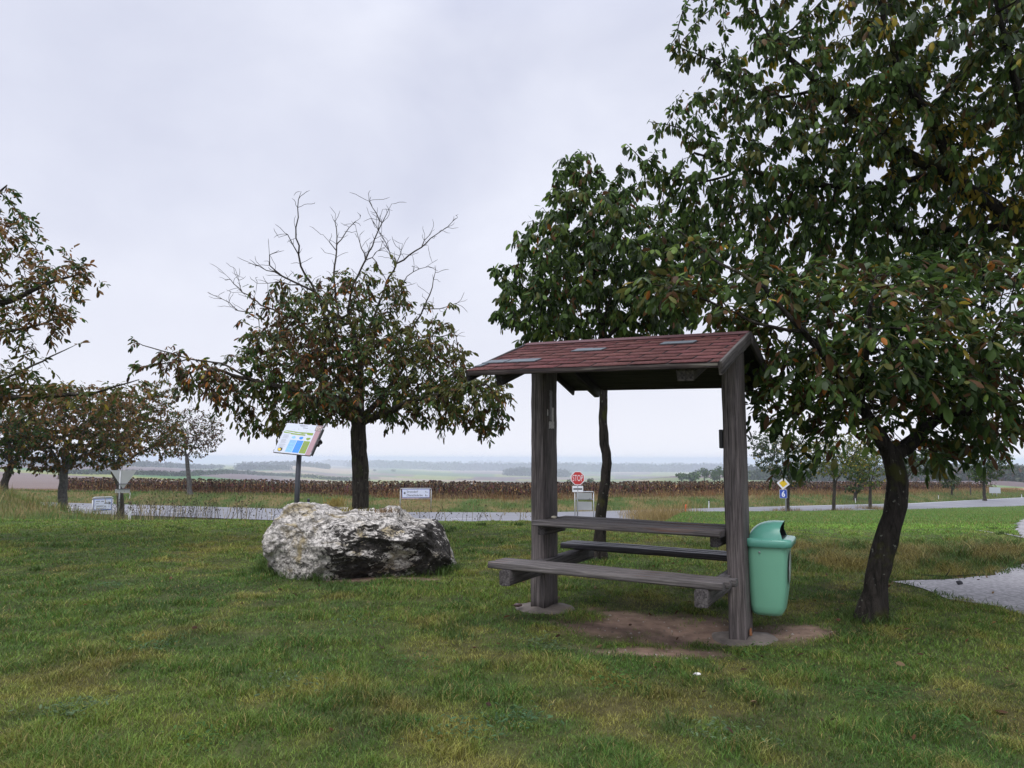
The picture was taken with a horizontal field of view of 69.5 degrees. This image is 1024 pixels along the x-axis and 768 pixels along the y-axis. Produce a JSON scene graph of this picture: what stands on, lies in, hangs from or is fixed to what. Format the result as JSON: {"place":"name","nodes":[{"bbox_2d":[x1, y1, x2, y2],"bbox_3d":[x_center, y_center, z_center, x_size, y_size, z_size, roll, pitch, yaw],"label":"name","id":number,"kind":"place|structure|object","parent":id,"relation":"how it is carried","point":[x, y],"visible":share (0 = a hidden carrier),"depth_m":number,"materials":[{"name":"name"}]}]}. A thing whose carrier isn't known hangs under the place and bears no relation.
{"place":"outdoors","nodes":[
{"label":"outdoors","id":0,"kind":"place"},
{"bbox_2d":[0,483,252,520],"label":"bank grass","id":1,"kind":"structure","parent":0,"point":[13,494],"depth_m":21.85,"materials":[{"name":"green plant"}]},
{"bbox_2d":[438,519,530,521],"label":"side road","id":2,"kind":"structure","parent":0,"point":[475,520],"depth_m":40.05,"materials":[{"name":"grey asphalt"}]},
{"bbox_2d":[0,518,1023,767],"bbox_3d":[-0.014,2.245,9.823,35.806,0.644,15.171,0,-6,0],"label":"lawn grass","id":3,"kind":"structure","parent":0,"point":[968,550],"depth_m":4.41,"materials":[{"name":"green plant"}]},
{"bbox_2d":[0,462,1023,767],"bbox_3d":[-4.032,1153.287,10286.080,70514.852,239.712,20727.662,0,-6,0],"label":"ground","id":4,"kind":"structure","parent":0,"point":[654,628],"depth_m":4.96,"materials":[{"name":"green plant"}]},
{"bbox_2d":[0,401,52,490],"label":"walnut tree","id":5,"kind":"object","parent":4,"relation":"on","point":[7,431],"visible":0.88,"depth_m":32.72,"materials":[{"name":"green plant"}]},
{"bbox_2d":[0,381,146,510],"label":"walnut tree","id":6,"kind":"object","parent":4,"relation":"on","point":[99,445],"visible":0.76,"depth_m":35.52,"materials":[{"name":"green plant"}]},
{"bbox_2d":[0,185,153,420],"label":"walnut tree","id":7,"kind":"object","parent":4,"relation":"on","point":[7,395],"visible":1,"depth_m":9.54,"materials":[{"name":"green plant"}]},
{"bbox_2d":[91,496,112,515],"bbox_3d":[-14.824,4.667,26.669,0.691,1.175,0.078,5,-7,-39],"label":"direction sign","id":8,"kind":"object","parent":4,"relation":"on","point":[107,504],"visible":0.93,"depth_m":26.68,"materials":[{"name":"metal"}]},
{"bbox_2d":[0,458,224,468],"bbox_3d":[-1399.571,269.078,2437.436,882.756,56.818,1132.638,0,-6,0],"label":"distant wood","id":9,"kind":"object","parent":4,"relation":"on","point":[158,464],"visible":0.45,"depth_m":2267.36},
{"bbox_2d":[112,470,135,507],"bbox_3d":[-15.955,4.701,30.198,0.919,2.322,0.119,3,-6,-27],"label":"give way sign","id":10,"kind":"object","parent":4,"relation":"on","point":[123,477],"visible":0.9,"depth_m":30.25,"materials":[{"name":"metal"}]},
{"bbox_2d":[68,468,184,476],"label":"hedgerow","id":11,"kind":"object","parent":4,"relation":"on","point":[137,472],"visible":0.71,"depth_m":884.70,"materials":[{"name":"plant"}]},
{"bbox_2d":[128,501,131,517],"bbox_3d":[-15.872,5.402,30.613,0.110,1.067,0.108,3,-6,-27],"label":"delineator post","id":12,"kind":"object","parent":4,"relation":"on","point":[130,502],"visible":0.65,"depth_m":30.59,"materials":[{"name":"white plastic"}]},
{"bbox_2d":[83,378,189,517],"bbox_3d":[-20.807,3.560,40.810,4.926,7.887,4.466,-5,-8,40],"label":"walnut tree","id":13,"kind":"object","parent":4,"relation":"on","point":[152,420],"visible":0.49,"depth_m":40.78,"materials":[{"name":"green plant"}]},
{"bbox_2d":[160,407,226,494],"bbox_3d":[-24.208,5.029,55.739,5.034,6.805,4.436,0,-6,0],"label":"walnut tree","id":14,"kind":"object","parent":4,"relation":"on","point":[192,425],"visible":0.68,"depth_m":55.64,"materials":[{"name":"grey plant"}]},
{"bbox_2d":[232,463,292,469],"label":"hill wood","id":15,"kind":"object","parent":4,"relation":"on","point":[260,467],"visible":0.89,"depth_m":2628.57,"materials":[{"name":"plant"}]},
{"bbox_2d":[180,468,371,480],"bbox_3d":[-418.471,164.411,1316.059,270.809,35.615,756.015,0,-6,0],"label":"hedgerow","id":16,"kind":"object","parent":4,"relation":"on","point":[208,472],"visible":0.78,"depth_m":1473.14,"materials":[{"name":"green plant"}]},
{"bbox_2d":[234,460,330,468],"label":"hill wood","id":17,"kind":"object","parent":4,"relation":"on","point":[313,464],"visible":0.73,"depth_m":3296.60,"materials":[{"name":"plant"}]},
{"bbox_2d":[49,490,530,520],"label":"roadside weeds","id":18,"kind":"object","parent":4,"relation":"on","point":[152,507],"visible":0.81,"depth_m":16.61,"materials":[{"name":"green plant"}]},
{"bbox_2d":[273,423,323,502],"bbox_3d":[-2.559,1.322,8.897,0.653,1.725,0.233,-2,-6,19],"label":"information board","id":19,"kind":"object","parent":4,"relation":"on","point":[299,440],"visible":0.96,"depth_m":8.95,"materials":[{"name":"grey steel"},{"name":"printed plastic panel"}]},
{"bbox_2d":[126,190,517,508],"bbox_3d":[-2.663,-0.286,10.948,5.495,5.326,3.195,0,-6,0],"label":"walnut tree","id":20,"kind":"object","parent":4,"relation":"on","point":[327,402],"visible":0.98,"depth_m":10.55,"materials":[{"name":"green plant"}]},
{"bbox_2d":[262,502,455,580],"bbox_3d":[-1.620,1.755,7.816,2.011,1.002,1.284,0,-6,0],"label":"boulder","id":21,"kind":"object","parent":4,"relation":"on","point":[306,539],"visible":0.66,"depth_m":7.41,"materials":[{"name":"stone"}]},
{"bbox_2d":[322,495,399,512],"bbox_3d":[-1.622,1.282,7.884,0.974,0.207,0.253,-2,-6,17],"label":"grass tuft","id":22,"kind":"object","parent":21,"relation":"on","point":[332,502],"visible":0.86,"depth_m":7.94,"materials":[{"name":"green plant"}]},
{"bbox_2d":[343,459,434,469],"bbox_3d":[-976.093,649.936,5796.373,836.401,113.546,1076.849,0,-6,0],"label":"distant wood","id":23,"kind":"object","parent":4,"relation":"on","point":[401,464],"visible":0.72,"depth_m":5555.80,"materials":[{"name":"plant"}]},
{"bbox_2d":[400,488,431,506],"bbox_3d":[-6.136,7.442,46.993,2.009,1.615,0.088,1,-6,-10],"label":"direction sign","id":24,"kind":"object","parent":4,"relation":"on","point":[415,493],"visible":0.98,"depth_m":47.00,"materials":[{"name":"metal"}]},
{"bbox_2d":[468,459,519,462],"bbox_3d":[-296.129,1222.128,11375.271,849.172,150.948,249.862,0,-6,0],"label":"distant wood","id":25,"kind":"object","parent":4,"relation":"on","point":[479,460],"visible":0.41,"depth_m":11386.56,"materials":[{"name":"plant"}]},
{"bbox_2d":[8,527,1013,738],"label":"fallen leaves","id":26,"kind":"object","parent":4,"relation":"on","point":[900,663],"visible":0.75,"depth_m":4.85,"materials":[{"name":"brown plant"}]},
{"bbox_2d":[9,488,1023,511],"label":"verge grass","id":27,"kind":"structure","parent":4,"relation":"on","point":[989,495],"depth_m":54.98,"materials":[{"name":"green plant"}]},
{"bbox_2d":[502,466,530,475],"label":"grove","id":28,"kind":"object","parent":4,"relation":"on","point":[520,471],"visible":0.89,"depth_m":2945.06,"materials":[{"name":"plant"}]},
{"bbox_2d":[10,580,1023,765],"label":"lawn weeds","id":29,"kind":"object","parent":4,"relation":"on","point":[488,724],"visible":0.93,"depth_m":3.56,"materials":[{"name":"green plant"}]},
{"bbox_2d":[68,477,994,498],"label":"sunflower field","id":30,"kind":"structure","parent":4,"relation":"on","point":[468,488],"depth_m":58.32,"materials":[{"name":"brown plant"}]},
{"bbox_2d":[311,459,754,466],"bbox_3d":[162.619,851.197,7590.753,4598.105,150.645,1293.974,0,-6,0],"label":"distant wood","id":31,"kind":"object","parent":4,"relation":"on","point":[335,462],"visible":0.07,"depth_m":7526.74,"materials":[{"name":"plant"}]},
{"bbox_2d":[557,468,571,476],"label":"grove","id":32,"kind":"object","parent":4,"relation":"on","point":[562,473],"visible":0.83,"depth_m":2863.09,"materials":[{"name":"plant"}]},
{"bbox_2d":[430,461,722,471],"bbox_3d":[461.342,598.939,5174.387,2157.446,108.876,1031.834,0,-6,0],"label":"distant wood","id":33,"kind":"object","parent":4,"relation":"on","point":[584,467],"visible":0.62,"depth_m":4920.62,"materials":[{"name":"plant"}]},
{"bbox_2d":[571,471,584,515],"bbox_3d":[3.313,5.839,37.153,0.688,2.859,0.120,0,-6,0],"label":"stop sign","id":34,"kind":"object","parent":4,"relation":"on","point":[577,478],"visible":0.98,"depth_m":37.19,"materials":[{"name":"metal"}]},
{"bbox_2d":[574,491,593,516],"bbox_3d":[3.697,6.452,37.771,1.027,1.914,0.103,-1,-6,10],"label":"sign back","id":35,"kind":"object","parent":4,"relation":"on","point":[584,505],"visible":0.84,"depth_m":37.78,"materials":[{"name":"metal"}]},
{"bbox_2d":[487,149,724,560],"bbox_3d":[1.132,-0.358,8.940,2.893,5.085,2.231,0,-6,0],"label":"leafy tree","id":36,"kind":"object","parent":4,"relation":"on","point":[559,318],"visible":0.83,"depth_m":8.74,"materials":[{"name":"green plant"}]},
{"bbox_2d":[465,331,777,645],"bbox_3d":[0.951,0.774,5.696,2.199,2.345,1.932,-3,-7,29],"label":"picnic shelter","id":37,"kind":"object","parent":4,"relation":"on","point":[594,367],"visible":1,"depth_m":5.38,"materials":[{"name":"brown wood"}]},
{"bbox_2d":[615,493,713,520],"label":"dry corner grass","id":38,"kind":"structure","parent":4,"relation":"on","point":[659,513],"depth_m":38.69,"materials":[{"name":"beige plant"}]},
{"bbox_2d":[675,472,687,480],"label":"distant tree","id":39,"kind":"object","parent":4,"relation":"on","point":[682,476],"visible":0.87,"depth_m":588.03,"materials":[{"name":"green plant"}]},
{"bbox_2d":[550,613,831,658],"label":"gravel crumbs","id":40,"kind":"object","parent":4,"relation":"on","point":[683,636],"visible":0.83,"depth_m":5.26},
{"bbox_2d":[685,472,700,480],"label":"distant tree","id":41,"kind":"object","parent":4,"relation":"on","point":[692,476],"visible":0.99,"depth_m":554.09,"materials":[{"name":"green plant"}]},
{"bbox_2d":[695,468,710,479],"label":"distant tree","id":42,"kind":"object","parent":4,"relation":"on","point":[705,472],"visible":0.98,"depth_m":563.04,"materials":[{"name":"green plant"}]},
{"bbox_2d":[709,471,721,481],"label":"distant tree","id":43,"kind":"object","parent":4,"relation":"on","point":[714,475],"visible":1,"depth_m":570.39,"materials":[{"name":"green plant"}]},
{"bbox_2d":[711,466,723,480],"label":"distant tree","id":44,"kind":"object","parent":4,"relation":"on","point":[719,470],"visible":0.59,"depth_m":578.84,"materials":[{"name":"green plant"}]},
{"bbox_2d":[777,478,789,510],"bbox_3d":[17.899,7.445,48.581,0.780,2.546,0.174,-2,-6,19],"label":"priority road sign","id":45,"kind":"object","parent":4,"relation":"on","point":[783,485],"visible":0.89,"depth_m":48.55,"materials":[{"name":"metal"}]},
{"bbox_2d":[747,430,825,510],"bbox_3d":[18.394,5.850,49.675,5.111,5.753,4.085,0,-6,0],"label":"young tree","id":46,"kind":"object","parent":4,"relation":"on","point":[762,447],"visible":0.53,"depth_m":49.52,"materials":[{"name":"green plant"}]},
{"bbox_2d":[773,506,805,510],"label":"tree base grass","id":47,"kind":"object","parent":4,"relation":"on","point":[780,509],"visible":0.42,"depth_m":49.43,"materials":[{"name":"plant"}]},
{"bbox_2d":[616,222,1023,623],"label":"walnut tree","id":48,"kind":"object","parent":4,"relation":"on","point":[971,397],"visible":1,"depth_m":5.54,"materials":[{"name":"green plant"}]},
{"bbox_2d":[621,0,1023,303],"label":"leafy tree","id":49,"kind":"object","parent":4,"relation":"on","point":[936,169],"visible":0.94,"depth_m":7.19,"materials":[{"name":"green plant"}]},
{"bbox_2d":[813,506,853,510],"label":"tree base grass","id":50,"kind":"object","parent":4,"relation":"on","point":[844,508],"visible":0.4,"depth_m":50.98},
{"bbox_2d":[805,431,878,510],"bbox_3d":[22.959,6.088,51.214,5.198,5.785,3.342,0,-6,0],"label":"young tree","id":51,"kind":"object","parent":4,"relation":"on","point":[850,449],"visible":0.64,"depth_m":50.93,"materials":[{"name":"green plant"}]},
{"bbox_2d":[663,505,1023,526],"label":"lawn grass","id":52,"kind":"structure","parent":4,"relation":"on","point":[931,521],"depth_m":25.78,"materials":[{"name":"green plant"}]},
{"bbox_2d":[840,453,871,500],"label":"young tree","id":53,"kind":"object","parent":4,"relation":"on","point":[858,488],"visible":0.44,"depth_m":65.29,"materials":[{"name":"green plant"}]},
{"bbox_2d":[748,465,965,480],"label":"valley wood","id":54,"kind":"object","parent":4,"relation":"on","point":[756,475],"visible":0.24,"depth_m":672.45,"materials":[{"name":"green plant"}]},
{"bbox_2d":[851,446,885,508],"bbox_3d":[27.020,7.009,55.636,2.740,5.046,2.302,0,-6,0],"label":"young tree","id":55,"kind":"object","parent":4,"relation":"on","point":[870,483],"visible":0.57,"depth_m":55.44,"materials":[{"name":"green plant"}]},
{"bbox_2d":[855,504,882,509],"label":"tree base grass","id":56,"kind":"object","parent":4,"relation":"on","point":[874,507],"visible":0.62,"depth_m":55.23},
{"bbox_2d":[748,463,1023,470],"bbox_3d":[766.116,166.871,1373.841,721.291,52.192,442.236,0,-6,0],"label":"distant wood","id":57,"kind":"object","parent":4,"relation":"on","point":[751,467],"visible":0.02,"depth_m":1364.86,"materials":[{"name":"plant"}]},
{"bbox_2d":[903,447,940,478],"bbox_3d":[32.779,7.148,59.683,5.005,5.937,3.859,0,-6,0],"label":"young tree","id":58,"kind":"object","parent":4,"relation":"on","point":[919,457],"visible":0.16,"depth_m":59.16,"materials":[{"name":"green plant"}]},
{"bbox_2d":[908,569,976,576],"bbox_3d":[4.445,1.972,7.712,0.750,0.112,0.064,-1,-6,8],"label":"stick","id":59,"kind":"object","parent":4,"relation":"on","point":[943,576],"visible":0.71,"depth_m":7.68,"materials":[{"name":"brown wood"}]},
{"bbox_2d":[941,472,961,494],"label":"sapling","id":60,"kind":"object","parent":4,"relation":"on","point":[953,482],"visible":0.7,"depth_m":83.14,"materials":[{"name":"green plant"}]},
{"bbox_2d":[907,465,1023,481],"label":"valley wood","id":61,"kind":"object","parent":4,"relation":"on","point":[1009,475],"visible":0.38,"depth_m":485.14,"materials":[{"name":"green plant"}]},
{"bbox_2d":[965,452,1014,500],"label":"young tree","id":62,"kind":"object","parent":4,"relation":"on","point":[992,475],"visible":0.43,"depth_m":79.05,"materials":[{"name":"green plant"}]},
{"bbox_2d":[989,487,1000,495],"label":"blank sign","id":63,"kind":"object","parent":4,"relation":"on","point":[992,490],"visible":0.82,"depth_m":91.17,"materials":[{"name":"metal"}]},
{"bbox_2d":[0,0,1023,466],"label":"sky","id":64,"kind":"structure","parent":0,"point":[169,141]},
{"bbox_2d":[12,485,1023,503],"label":"dry verge grass","id":65,"kind":"structure","parent":0,"point":[917,490],"depth_m":57.90,"materials":[{"name":"plant"}]},
{"bbox_2d":[44,497,1023,519],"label":"road","id":66,"kind":"structure","parent":0,"point":[925,505],"depth_m":46.90,"materials":[{"name":"grey asphalt"}]},
{"bbox_2d":[892,519,1023,613],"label":"path","id":67,"kind":"structure","parent":0,"point":[1007,589],"depth_m":7.00,"materials":[{"name":"gravel"}]},
{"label":"bin support board","id":68,"kind":"object","parent":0,"visible":0},
{"bbox_2d":[747,520,795,615],"bbox_3d":[1.884,1.324,5.353,0.322,0.661,0.394,-3,-6,26],"label":"litter bin","id":69,"kind":"object","parent":68,"relation":"attached to","point":[770,544],"visible":0.99,"depth_m":5.22,"materials":[{"name":"green plastic"}]}
]}

